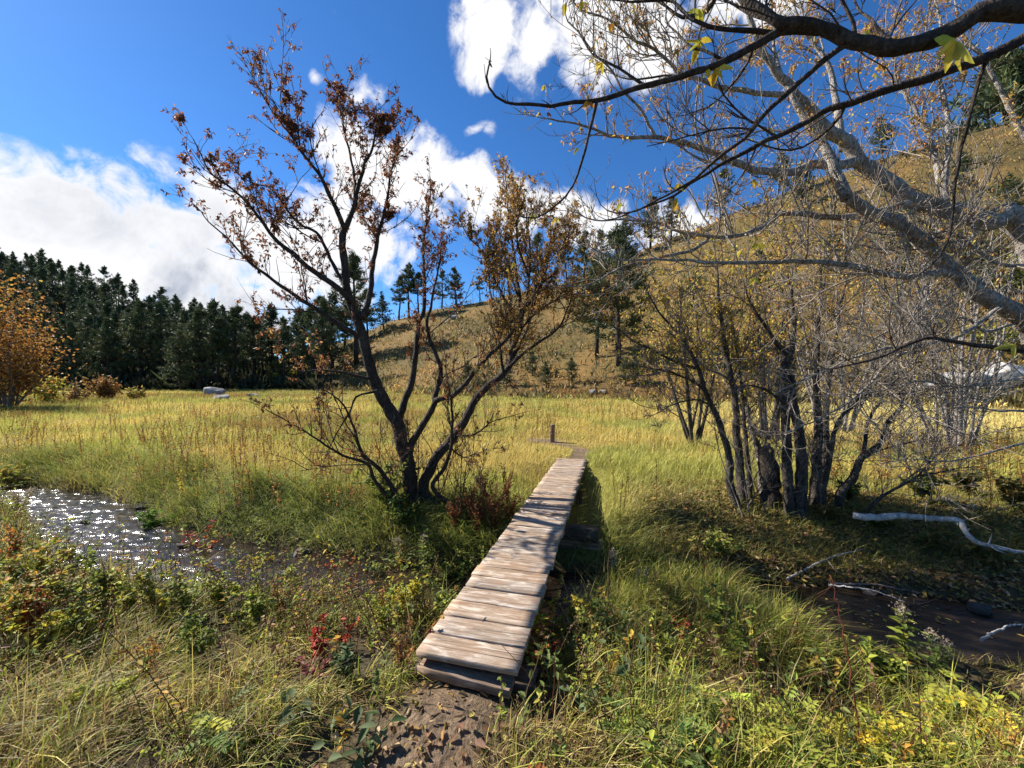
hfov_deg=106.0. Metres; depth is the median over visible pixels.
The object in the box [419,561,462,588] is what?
rose bush
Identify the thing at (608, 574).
dry stalk
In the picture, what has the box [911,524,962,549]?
shade bush
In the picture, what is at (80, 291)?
pine tree
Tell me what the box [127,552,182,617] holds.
rose bush
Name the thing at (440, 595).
rose bush
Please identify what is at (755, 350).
yellow tree
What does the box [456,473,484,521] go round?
dock weed
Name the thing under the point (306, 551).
stone
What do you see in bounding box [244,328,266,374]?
pine tree
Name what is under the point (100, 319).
pine tree
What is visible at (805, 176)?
pine tree
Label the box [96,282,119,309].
pine tree
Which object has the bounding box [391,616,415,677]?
brown weed
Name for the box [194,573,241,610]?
yellow weed
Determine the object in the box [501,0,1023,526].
ash tree
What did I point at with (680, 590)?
dry stalk
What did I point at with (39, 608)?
orange weed
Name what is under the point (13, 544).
orange weed
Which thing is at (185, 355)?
pine tree
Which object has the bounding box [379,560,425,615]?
rose bush
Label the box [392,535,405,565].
goldenrod
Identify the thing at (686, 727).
green weed
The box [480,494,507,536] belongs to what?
dock weed
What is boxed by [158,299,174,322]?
pine tree
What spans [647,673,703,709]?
broad weed
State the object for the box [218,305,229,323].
pine tree
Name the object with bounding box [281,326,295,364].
pine tree
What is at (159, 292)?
pine tree
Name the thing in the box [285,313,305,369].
pine tree
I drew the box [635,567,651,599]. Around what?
tall weed
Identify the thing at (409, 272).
pine tree
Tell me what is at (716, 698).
yellow weed
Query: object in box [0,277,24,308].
pine tree
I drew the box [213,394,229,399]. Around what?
boulder
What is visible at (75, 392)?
brown shrub
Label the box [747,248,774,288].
pine tree
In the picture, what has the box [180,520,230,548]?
red weed
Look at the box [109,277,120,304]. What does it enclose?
pine tree
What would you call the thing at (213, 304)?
pine tree
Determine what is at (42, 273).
pine tree
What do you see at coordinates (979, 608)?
stone
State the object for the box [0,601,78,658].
rose bush
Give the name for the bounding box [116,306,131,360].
pine tree
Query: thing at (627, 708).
yellow weed
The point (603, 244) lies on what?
pine tree
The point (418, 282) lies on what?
pine tree
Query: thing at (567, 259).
pine tree
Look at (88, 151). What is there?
sky
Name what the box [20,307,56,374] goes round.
pine tree
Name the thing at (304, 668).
maroon weed
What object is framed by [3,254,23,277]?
pine tree
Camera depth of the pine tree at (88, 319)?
62.03 m
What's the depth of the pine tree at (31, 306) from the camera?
67.88 m
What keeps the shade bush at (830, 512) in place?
on the ground at (478, 720)
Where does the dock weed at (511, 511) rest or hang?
on the ground at (478, 720)
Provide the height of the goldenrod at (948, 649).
0.368 m
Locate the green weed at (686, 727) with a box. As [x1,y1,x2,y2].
[628,715,734,767]
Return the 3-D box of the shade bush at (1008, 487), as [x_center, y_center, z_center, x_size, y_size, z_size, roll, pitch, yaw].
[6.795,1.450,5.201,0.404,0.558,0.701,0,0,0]
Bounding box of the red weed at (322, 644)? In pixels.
[308,613,328,659]
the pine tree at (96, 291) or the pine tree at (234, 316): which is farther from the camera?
the pine tree at (96, 291)
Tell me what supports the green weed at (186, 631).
on the ground at (478, 720)
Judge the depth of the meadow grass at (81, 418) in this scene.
9.26 m
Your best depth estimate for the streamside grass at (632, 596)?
2.37 m
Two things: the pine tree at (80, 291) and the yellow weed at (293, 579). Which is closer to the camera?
the yellow weed at (293, 579)
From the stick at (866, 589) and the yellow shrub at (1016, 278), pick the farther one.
the yellow shrub at (1016, 278)
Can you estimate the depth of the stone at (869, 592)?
4.22 m
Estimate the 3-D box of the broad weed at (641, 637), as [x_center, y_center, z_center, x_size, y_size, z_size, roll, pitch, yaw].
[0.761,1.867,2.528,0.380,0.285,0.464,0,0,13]
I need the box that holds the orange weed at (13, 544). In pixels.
[0,523,27,563]
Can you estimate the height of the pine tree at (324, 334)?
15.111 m
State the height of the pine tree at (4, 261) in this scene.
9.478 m
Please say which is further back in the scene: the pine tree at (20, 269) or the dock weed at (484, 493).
the pine tree at (20, 269)
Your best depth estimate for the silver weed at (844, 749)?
1.97 m
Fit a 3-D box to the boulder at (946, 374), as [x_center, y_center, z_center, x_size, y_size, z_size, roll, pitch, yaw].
[30.469,-0.135,25.950,2.957,1.357,2.070,0,0,0]
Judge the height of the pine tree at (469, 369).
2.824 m
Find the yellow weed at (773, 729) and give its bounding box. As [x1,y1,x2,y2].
[739,694,840,767]
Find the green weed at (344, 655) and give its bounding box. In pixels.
[329,640,362,682]
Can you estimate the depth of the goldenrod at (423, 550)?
4.74 m
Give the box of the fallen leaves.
[1,478,1023,767]
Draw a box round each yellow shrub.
[20,373,78,402]
[286,368,300,377]
[959,316,1019,344]
[983,253,1023,295]
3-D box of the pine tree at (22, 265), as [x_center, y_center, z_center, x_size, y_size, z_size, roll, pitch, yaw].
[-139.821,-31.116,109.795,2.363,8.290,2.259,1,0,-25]
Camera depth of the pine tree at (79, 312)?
68.01 m
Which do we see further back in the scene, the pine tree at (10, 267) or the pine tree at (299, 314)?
the pine tree at (10, 267)
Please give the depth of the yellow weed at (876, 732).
1.98 m
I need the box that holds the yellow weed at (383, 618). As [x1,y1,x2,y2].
[371,582,406,640]
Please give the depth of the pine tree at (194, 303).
107.78 m
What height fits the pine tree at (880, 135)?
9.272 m
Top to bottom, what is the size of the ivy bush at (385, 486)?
0.889 m
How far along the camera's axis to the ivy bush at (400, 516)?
5.38 m
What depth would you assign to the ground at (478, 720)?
5.27 m
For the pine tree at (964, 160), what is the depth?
54.58 m
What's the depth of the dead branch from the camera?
4.45 m
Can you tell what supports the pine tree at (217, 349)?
on the ground at (478, 720)
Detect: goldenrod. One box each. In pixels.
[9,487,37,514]
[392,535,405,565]
[415,533,429,571]
[886,597,923,663]
[918,627,958,679]
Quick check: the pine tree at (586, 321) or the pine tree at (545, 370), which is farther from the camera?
the pine tree at (586, 321)
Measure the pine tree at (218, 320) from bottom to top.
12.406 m
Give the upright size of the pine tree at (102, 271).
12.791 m
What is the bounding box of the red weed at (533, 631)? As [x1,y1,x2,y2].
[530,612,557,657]
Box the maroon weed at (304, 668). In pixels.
[290,644,337,681]
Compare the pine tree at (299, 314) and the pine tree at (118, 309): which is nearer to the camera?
the pine tree at (299, 314)
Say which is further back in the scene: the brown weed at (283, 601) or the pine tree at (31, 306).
the pine tree at (31, 306)
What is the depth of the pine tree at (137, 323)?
60.84 m
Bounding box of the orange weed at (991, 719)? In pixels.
[960,693,1023,767]
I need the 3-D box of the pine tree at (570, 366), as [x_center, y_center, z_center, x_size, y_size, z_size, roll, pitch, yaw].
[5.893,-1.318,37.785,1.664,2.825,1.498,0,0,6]
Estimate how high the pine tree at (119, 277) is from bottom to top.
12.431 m
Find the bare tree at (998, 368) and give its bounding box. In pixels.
[788,118,1023,452]
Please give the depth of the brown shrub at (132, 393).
32.40 m
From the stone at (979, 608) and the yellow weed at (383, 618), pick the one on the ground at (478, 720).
the yellow weed at (383, 618)
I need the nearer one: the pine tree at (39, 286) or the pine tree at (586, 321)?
the pine tree at (586, 321)
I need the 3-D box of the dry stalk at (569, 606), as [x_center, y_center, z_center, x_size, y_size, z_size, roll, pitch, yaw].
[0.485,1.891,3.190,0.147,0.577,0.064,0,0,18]
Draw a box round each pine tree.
[0,253,9,281]
[0,258,8,280]
[0,262,24,295]
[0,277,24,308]
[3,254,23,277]
[4,296,39,358]
[4,311,36,350]
[8,276,29,303]
[14,303,35,333]
[18,261,25,274]
[18,267,30,288]
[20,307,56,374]
[22,252,28,284]
[24,253,37,291]
[26,267,51,293]
[30,264,51,286]
[31,281,47,306]
[31,307,60,372]
[33,289,58,340]
[34,248,47,267]
[35,256,49,272]
[45,258,54,273]
[45,262,61,299]
[47,270,59,283]
[49,267,68,313]
[51,317,85,373]
[51,319,88,377]
[53,307,66,333]
[54,259,63,282]
[57,271,81,316]
[57,289,69,309]
[62,277,79,316]
[65,265,77,299]
[65,303,76,322]
[66,297,94,349]
[68,284,88,311]
[73,293,88,314]
[73,299,101,356]
[73,302,87,348]
[75,262,91,283]
[75,301,100,373]
[81,265,95,285]
[82,317,129,375]
[84,280,102,306]
[86,315,116,364]
[92,289,102,309]
[95,265,115,294]
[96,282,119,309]
[99,300,114,330]
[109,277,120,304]
[109,309,125,364]
[110,272,127,303]
[112,299,164,373]
[113,283,133,315]
[115,305,122,331]
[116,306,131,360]
[117,301,158,368]
[119,300,144,353]
[126,278,139,300]
[142,294,155,323]
[143,299,176,374]
[152,286,171,303]
[155,329,202,390]
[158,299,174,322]
[158,309,176,368]
[165,307,177,340]
[167,308,225,390]
[169,294,182,317]
[170,307,196,379]
[187,306,194,313]
[188,297,198,308]
[188,312,195,368]
[200,297,231,386]
[200,305,226,365]
[201,314,234,387]
[210,303,266,386]
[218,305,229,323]
[220,322,242,374]
[231,311,262,377]
[236,321,243,373]
[239,316,271,376]
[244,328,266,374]
[255,301,286,369]
[255,336,271,375]
[261,337,279,370]
[268,329,295,373]
[272,314,293,388]
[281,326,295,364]
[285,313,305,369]
[287,306,313,367]
[290,310,312,377]
[292,306,325,389]
[306,295,327,322]
[306,296,337,384]
[307,319,326,377]
[319,291,358,368]
[323,329,338,382]
[327,249,383,364]
[338,299,354,346]
[357,288,377,337]
[374,294,393,329]
[390,275,407,319]
[397,262,420,318]
[409,271,426,315]
[434,270,451,308]
[445,267,466,304]
[461,360,472,378]
[475,275,484,302]
[500,360,512,386]
[523,231,555,277]
[525,351,539,375]
[538,361,553,387]
[561,242,575,280]
[564,357,579,382]
[570,230,592,281]
[570,251,630,357]
[577,221,659,366]
[587,229,611,274]
[617,356,634,385]
[620,217,640,248]
[628,355,640,383]
[637,195,663,249]
[663,194,679,243]
[682,276,708,317]
[710,166,736,217]
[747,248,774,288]
[765,151,793,195]
[785,158,817,205]
[820,229,853,276]
[867,116,901,157]
[888,208,931,252]
[928,39,1023,142]
[930,46,1023,137]
[948,149,981,193]
[962,238,1007,287]
[987,172,1023,205]
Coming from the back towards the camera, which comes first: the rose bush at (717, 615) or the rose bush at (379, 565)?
the rose bush at (379, 565)
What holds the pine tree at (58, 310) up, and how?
on the ground at (478, 720)
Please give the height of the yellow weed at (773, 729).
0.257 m
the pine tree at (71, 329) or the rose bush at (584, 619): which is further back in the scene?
the pine tree at (71, 329)
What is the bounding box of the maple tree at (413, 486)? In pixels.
[159,8,642,516]
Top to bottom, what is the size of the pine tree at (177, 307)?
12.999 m
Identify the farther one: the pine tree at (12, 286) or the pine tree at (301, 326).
the pine tree at (12, 286)
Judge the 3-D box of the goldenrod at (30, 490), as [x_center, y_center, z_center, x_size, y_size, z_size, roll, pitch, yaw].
[-8.637,2.102,6.821,0.305,0.564,0.375,0,0,26]
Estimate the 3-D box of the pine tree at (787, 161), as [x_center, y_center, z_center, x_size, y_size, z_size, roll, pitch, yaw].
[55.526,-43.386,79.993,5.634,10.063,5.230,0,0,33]
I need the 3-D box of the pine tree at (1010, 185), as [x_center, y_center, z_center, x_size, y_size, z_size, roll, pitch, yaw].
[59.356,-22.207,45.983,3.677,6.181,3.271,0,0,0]
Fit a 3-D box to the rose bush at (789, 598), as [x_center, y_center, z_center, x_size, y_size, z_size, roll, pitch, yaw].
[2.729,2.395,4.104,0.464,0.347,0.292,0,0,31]
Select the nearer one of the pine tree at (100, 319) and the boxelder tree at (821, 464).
the boxelder tree at (821, 464)
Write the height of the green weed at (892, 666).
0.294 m
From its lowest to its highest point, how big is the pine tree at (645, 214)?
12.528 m
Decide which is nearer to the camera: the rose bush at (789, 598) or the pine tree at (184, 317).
the rose bush at (789, 598)
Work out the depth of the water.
4.47 m
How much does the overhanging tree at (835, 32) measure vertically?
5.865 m
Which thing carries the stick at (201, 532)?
on the ground at (478, 720)
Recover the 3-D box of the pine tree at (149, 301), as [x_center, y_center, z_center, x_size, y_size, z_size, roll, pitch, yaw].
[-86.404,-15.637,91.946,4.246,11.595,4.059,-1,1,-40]
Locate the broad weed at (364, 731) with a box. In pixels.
[311,709,407,767]
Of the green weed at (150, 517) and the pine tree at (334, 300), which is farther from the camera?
the pine tree at (334, 300)
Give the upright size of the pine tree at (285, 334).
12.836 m
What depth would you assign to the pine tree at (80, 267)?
114.77 m
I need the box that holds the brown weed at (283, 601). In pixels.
[267,577,296,623]
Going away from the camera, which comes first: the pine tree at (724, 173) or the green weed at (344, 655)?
the green weed at (344, 655)
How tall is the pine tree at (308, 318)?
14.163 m
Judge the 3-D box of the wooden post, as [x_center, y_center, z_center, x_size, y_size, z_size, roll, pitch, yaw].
[1.154,1.475,11.161,0.164,0.613,0.167,0,0,-44]
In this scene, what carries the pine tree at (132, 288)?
on the ground at (478, 720)
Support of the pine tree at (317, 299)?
on the ground at (478, 720)
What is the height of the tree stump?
1.136 m
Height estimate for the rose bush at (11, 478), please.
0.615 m
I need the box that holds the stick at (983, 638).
[979,624,1023,641]
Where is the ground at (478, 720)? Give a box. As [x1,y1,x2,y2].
[0,124,1023,767]
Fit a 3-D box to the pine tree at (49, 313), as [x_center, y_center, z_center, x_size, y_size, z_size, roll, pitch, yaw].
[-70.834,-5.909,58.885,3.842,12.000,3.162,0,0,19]
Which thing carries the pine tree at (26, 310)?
on the ground at (478, 720)
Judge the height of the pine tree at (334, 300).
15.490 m
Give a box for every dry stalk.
[562,577,578,641]
[586,579,608,640]
[603,541,610,621]
[661,548,692,632]
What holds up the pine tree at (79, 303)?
on the ground at (478, 720)
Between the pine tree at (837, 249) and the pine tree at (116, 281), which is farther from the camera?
the pine tree at (116, 281)
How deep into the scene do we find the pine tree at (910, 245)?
43.72 m
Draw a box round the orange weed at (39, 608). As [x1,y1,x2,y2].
[4,586,49,645]
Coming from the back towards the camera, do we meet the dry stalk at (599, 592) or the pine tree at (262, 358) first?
the pine tree at (262, 358)
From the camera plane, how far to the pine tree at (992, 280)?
34.87 m
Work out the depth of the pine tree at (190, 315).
73.46 m
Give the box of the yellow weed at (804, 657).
[769,637,836,682]
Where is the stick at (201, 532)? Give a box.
[158,498,258,583]
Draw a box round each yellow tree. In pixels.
[610,206,778,446]
[660,174,918,441]
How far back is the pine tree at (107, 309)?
74.18 m
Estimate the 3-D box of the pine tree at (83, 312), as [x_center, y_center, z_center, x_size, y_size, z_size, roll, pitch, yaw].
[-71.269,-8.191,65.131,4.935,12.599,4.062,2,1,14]
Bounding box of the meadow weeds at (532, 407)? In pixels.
[0,269,1023,523]
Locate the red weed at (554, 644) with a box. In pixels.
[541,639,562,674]
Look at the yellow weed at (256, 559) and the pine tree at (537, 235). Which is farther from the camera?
the pine tree at (537, 235)
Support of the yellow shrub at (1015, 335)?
on the ground at (478, 720)
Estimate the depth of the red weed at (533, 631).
3.08 m
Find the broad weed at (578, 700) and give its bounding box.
[560,681,619,714]
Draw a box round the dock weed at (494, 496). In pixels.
[474,476,514,512]
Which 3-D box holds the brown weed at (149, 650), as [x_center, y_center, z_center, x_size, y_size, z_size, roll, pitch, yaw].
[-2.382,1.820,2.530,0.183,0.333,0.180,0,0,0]
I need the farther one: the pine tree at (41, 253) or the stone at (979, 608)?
the pine tree at (41, 253)
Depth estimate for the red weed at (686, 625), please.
3.17 m
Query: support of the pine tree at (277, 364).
on the ground at (478, 720)
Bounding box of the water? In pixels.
[0,485,1023,668]
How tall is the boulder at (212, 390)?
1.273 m
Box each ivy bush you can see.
[351,455,425,510]
[382,492,423,531]
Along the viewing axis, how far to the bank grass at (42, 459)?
6.07 m
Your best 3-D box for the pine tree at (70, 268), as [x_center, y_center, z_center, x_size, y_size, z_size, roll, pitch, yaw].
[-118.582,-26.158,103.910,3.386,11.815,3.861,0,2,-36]
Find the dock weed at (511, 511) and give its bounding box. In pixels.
[496,492,521,523]
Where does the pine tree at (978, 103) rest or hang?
on the ground at (478, 720)
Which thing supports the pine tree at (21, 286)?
on the ground at (478, 720)
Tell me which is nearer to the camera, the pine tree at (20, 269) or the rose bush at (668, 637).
the rose bush at (668, 637)
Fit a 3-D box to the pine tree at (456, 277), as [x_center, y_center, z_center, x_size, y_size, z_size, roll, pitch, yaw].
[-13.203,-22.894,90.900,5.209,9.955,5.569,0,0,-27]
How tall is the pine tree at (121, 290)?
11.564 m
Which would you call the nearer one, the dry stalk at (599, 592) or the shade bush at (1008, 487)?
the dry stalk at (599, 592)
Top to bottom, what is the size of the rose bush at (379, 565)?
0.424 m
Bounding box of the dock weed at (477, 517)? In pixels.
[462,489,484,538]
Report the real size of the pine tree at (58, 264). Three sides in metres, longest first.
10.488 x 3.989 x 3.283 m
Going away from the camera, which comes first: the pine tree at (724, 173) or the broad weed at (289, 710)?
the broad weed at (289, 710)
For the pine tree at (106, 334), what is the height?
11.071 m
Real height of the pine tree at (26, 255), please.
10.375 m
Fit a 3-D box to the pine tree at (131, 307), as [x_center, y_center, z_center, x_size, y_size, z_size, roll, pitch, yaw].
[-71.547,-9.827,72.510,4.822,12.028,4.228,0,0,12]
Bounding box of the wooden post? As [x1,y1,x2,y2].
[549,424,554,442]
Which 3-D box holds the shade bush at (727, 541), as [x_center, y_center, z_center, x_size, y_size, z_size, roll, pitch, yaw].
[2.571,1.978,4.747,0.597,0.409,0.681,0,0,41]
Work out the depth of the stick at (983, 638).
3.16 m
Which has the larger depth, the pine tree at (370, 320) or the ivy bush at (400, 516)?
the pine tree at (370, 320)
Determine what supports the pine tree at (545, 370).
on the ground at (478, 720)
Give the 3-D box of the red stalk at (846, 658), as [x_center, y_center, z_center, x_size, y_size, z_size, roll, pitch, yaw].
[1.769,1.505,2.074,0.084,0.965,0.189,0,0,-29]
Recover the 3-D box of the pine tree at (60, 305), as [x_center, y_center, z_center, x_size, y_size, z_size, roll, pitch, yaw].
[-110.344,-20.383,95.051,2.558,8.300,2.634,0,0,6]
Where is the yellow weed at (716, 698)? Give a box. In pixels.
[670,684,753,766]
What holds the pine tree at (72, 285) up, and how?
on the ground at (478, 720)
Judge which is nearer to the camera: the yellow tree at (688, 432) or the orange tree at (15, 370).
the yellow tree at (688, 432)
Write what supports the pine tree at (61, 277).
on the ground at (478, 720)
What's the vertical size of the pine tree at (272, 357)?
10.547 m
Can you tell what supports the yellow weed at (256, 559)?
on the ground at (478, 720)
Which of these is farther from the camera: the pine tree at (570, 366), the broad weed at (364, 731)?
the pine tree at (570, 366)
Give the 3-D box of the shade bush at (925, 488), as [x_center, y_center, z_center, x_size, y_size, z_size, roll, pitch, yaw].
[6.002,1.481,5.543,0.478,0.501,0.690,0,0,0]
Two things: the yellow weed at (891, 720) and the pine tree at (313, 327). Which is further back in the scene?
the pine tree at (313, 327)
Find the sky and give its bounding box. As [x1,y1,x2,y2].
[0,0,1023,356]
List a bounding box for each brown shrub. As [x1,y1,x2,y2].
[57,377,101,401]
[75,374,124,399]
[124,385,146,398]
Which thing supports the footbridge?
on the ground at (478, 720)
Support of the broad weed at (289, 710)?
on the ground at (478, 720)
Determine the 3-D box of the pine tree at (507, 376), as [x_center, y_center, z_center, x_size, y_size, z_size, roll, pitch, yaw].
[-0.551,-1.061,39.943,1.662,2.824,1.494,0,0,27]
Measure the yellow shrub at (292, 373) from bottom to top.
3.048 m
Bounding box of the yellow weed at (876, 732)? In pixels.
[813,710,909,767]
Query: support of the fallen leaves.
on the ground at (478, 720)
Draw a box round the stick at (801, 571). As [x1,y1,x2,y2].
[786,549,862,579]
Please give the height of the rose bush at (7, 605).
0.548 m
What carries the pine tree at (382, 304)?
on the ground at (478, 720)
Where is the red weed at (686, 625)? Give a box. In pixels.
[670,615,690,644]
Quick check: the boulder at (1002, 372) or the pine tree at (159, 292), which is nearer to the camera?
the boulder at (1002, 372)
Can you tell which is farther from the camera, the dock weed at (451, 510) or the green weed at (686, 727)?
the dock weed at (451, 510)
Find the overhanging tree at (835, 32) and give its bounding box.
[484,0,1023,369]
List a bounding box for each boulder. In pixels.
[203,387,225,394]
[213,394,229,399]
[943,372,991,386]
[980,362,1023,388]
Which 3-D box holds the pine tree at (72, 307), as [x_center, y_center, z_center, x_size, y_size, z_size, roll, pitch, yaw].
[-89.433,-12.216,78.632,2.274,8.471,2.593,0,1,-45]
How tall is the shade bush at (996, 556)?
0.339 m
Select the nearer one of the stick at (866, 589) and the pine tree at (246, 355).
the stick at (866, 589)
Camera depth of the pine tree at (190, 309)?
89.74 m
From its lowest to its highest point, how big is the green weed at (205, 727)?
0.217 m
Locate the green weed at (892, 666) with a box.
[848,635,914,687]
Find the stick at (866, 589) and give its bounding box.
[828,584,931,603]
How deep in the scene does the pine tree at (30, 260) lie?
99.33 m
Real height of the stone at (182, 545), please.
0.100 m
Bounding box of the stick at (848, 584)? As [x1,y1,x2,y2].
[828,571,920,592]
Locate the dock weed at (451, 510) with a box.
[446,494,465,532]
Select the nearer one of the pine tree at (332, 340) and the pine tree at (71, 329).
the pine tree at (71, 329)
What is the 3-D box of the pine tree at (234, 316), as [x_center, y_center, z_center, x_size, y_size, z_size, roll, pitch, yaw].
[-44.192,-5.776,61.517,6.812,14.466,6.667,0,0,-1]
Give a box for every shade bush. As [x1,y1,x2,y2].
[688,525,744,562]
[809,503,845,521]
[836,480,862,501]
[852,501,900,530]
[895,470,949,500]
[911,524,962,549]
[938,466,987,494]
[956,538,1023,569]
[981,468,1023,506]
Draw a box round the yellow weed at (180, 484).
[175,468,187,503]
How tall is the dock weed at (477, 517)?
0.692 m
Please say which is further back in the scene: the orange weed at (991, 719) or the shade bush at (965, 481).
the shade bush at (965, 481)
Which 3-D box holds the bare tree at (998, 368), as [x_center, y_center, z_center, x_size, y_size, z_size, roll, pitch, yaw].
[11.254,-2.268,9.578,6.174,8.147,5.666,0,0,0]
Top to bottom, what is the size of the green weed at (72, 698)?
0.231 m
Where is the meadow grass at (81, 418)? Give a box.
[0,383,1023,584]
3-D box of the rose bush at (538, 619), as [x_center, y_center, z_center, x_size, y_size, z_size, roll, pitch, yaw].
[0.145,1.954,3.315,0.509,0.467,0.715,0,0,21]
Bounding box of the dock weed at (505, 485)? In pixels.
[499,462,514,511]
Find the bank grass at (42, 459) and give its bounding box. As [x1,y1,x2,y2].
[0,435,1023,604]
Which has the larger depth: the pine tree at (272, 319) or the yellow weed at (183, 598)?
the pine tree at (272, 319)
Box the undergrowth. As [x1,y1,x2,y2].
[0,475,1023,767]
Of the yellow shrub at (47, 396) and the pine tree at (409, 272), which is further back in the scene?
the pine tree at (409, 272)
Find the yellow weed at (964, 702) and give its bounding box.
[914,683,1022,746]
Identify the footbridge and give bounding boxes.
[414,458,602,698]
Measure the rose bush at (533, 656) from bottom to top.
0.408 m
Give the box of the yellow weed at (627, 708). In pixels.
[593,692,664,762]
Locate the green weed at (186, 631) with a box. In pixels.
[174,607,219,665]
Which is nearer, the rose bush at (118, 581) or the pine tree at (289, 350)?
the rose bush at (118, 581)
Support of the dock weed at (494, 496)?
on the ground at (478, 720)
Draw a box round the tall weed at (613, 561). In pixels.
[606,546,621,593]
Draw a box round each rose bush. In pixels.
[0,463,28,486]
[0,534,81,597]
[0,543,100,600]
[0,565,70,642]
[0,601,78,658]
[54,561,124,613]
[61,587,108,651]
[111,572,145,616]
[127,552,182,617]
[361,553,401,572]
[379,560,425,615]
[419,545,483,579]
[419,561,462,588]
[433,585,457,618]
[525,623,554,665]
[531,574,563,641]
[562,586,597,628]
[573,592,631,645]
[583,594,632,662]
[632,604,693,660]
[699,580,756,639]
[746,591,792,604]
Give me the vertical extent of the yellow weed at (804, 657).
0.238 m
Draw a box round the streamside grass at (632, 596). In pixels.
[0,490,1023,767]
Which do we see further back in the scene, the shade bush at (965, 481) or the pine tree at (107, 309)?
the pine tree at (107, 309)
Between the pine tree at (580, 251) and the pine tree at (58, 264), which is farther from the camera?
the pine tree at (58, 264)
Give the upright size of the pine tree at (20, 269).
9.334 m
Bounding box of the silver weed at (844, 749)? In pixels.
[809,729,867,767]
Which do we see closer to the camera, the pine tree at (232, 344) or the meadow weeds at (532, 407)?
the meadow weeds at (532, 407)
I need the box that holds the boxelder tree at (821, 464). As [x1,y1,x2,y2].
[584,203,1023,521]
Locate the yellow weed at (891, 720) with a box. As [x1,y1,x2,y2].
[856,701,966,767]
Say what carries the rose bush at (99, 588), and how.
on the ground at (478, 720)
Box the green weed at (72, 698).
[64,674,139,719]
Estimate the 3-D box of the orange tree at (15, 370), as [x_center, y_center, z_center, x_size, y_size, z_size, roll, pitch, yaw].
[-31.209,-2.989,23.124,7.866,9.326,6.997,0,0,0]
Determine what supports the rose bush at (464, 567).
on the ground at (478, 720)
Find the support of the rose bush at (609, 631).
on the ground at (478, 720)
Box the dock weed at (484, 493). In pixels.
[471,468,497,523]
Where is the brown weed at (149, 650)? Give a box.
[123,632,162,679]
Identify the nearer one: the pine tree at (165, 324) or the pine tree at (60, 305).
the pine tree at (165, 324)
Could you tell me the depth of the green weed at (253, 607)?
3.23 m
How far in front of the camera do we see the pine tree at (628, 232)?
85.11 m
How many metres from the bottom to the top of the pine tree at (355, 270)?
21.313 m
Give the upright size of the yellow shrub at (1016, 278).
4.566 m
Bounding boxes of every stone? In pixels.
[134,502,147,509]
[176,543,189,548]
[293,547,311,556]
[862,588,877,595]
[966,601,991,615]
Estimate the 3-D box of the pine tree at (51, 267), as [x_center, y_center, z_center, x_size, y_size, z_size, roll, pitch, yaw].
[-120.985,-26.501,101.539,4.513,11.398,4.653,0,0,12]
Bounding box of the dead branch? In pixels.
[852,512,1023,553]
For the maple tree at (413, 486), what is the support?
on the ground at (478, 720)
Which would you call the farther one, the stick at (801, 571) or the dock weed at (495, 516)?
the dock weed at (495, 516)
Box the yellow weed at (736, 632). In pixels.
[708,626,771,677]
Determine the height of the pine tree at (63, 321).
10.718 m
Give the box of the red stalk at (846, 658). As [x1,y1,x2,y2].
[817,571,859,736]
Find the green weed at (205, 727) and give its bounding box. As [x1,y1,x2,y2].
[165,683,256,763]
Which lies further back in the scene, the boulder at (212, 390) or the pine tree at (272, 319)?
the pine tree at (272, 319)
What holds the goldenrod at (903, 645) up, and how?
on the ground at (478, 720)
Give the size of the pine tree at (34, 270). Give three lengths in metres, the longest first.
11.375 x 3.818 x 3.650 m
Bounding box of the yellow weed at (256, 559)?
[236,552,274,568]
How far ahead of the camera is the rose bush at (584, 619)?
3.10 m
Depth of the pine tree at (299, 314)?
72.65 m
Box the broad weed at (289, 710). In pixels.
[276,687,362,736]
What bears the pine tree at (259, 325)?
on the ground at (478, 720)
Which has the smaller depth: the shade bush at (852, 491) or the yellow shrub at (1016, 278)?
the shade bush at (852, 491)
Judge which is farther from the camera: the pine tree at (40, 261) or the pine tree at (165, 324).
the pine tree at (40, 261)
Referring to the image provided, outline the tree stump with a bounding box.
[756,438,781,510]
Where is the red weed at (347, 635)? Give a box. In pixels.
[333,616,359,643]
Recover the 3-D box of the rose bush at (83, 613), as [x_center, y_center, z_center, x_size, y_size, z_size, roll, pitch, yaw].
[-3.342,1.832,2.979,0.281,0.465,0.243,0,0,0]
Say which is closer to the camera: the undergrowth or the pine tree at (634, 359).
the undergrowth
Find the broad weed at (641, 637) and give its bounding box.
[599,633,654,689]
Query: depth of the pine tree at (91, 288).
93.62 m
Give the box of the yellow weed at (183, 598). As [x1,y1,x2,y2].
[148,575,208,620]
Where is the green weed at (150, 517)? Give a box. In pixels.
[134,507,183,528]
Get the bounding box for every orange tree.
[0,270,87,406]
[646,20,1005,432]
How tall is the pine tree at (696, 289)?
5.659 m
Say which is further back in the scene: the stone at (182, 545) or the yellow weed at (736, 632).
the stone at (182, 545)
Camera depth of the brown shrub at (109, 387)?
32.06 m
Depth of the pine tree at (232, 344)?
67.97 m
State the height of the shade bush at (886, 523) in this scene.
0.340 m
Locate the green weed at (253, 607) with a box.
[220,574,282,636]
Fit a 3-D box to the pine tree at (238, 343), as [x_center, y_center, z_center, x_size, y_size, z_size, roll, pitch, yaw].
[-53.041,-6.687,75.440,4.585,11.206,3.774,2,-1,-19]
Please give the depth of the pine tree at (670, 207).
83.15 m
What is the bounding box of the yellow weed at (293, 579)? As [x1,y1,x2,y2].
[282,567,304,594]
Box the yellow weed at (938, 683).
[902,669,986,732]
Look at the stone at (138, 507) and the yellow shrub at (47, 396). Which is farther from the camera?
the yellow shrub at (47, 396)
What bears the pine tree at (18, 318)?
on the ground at (478, 720)

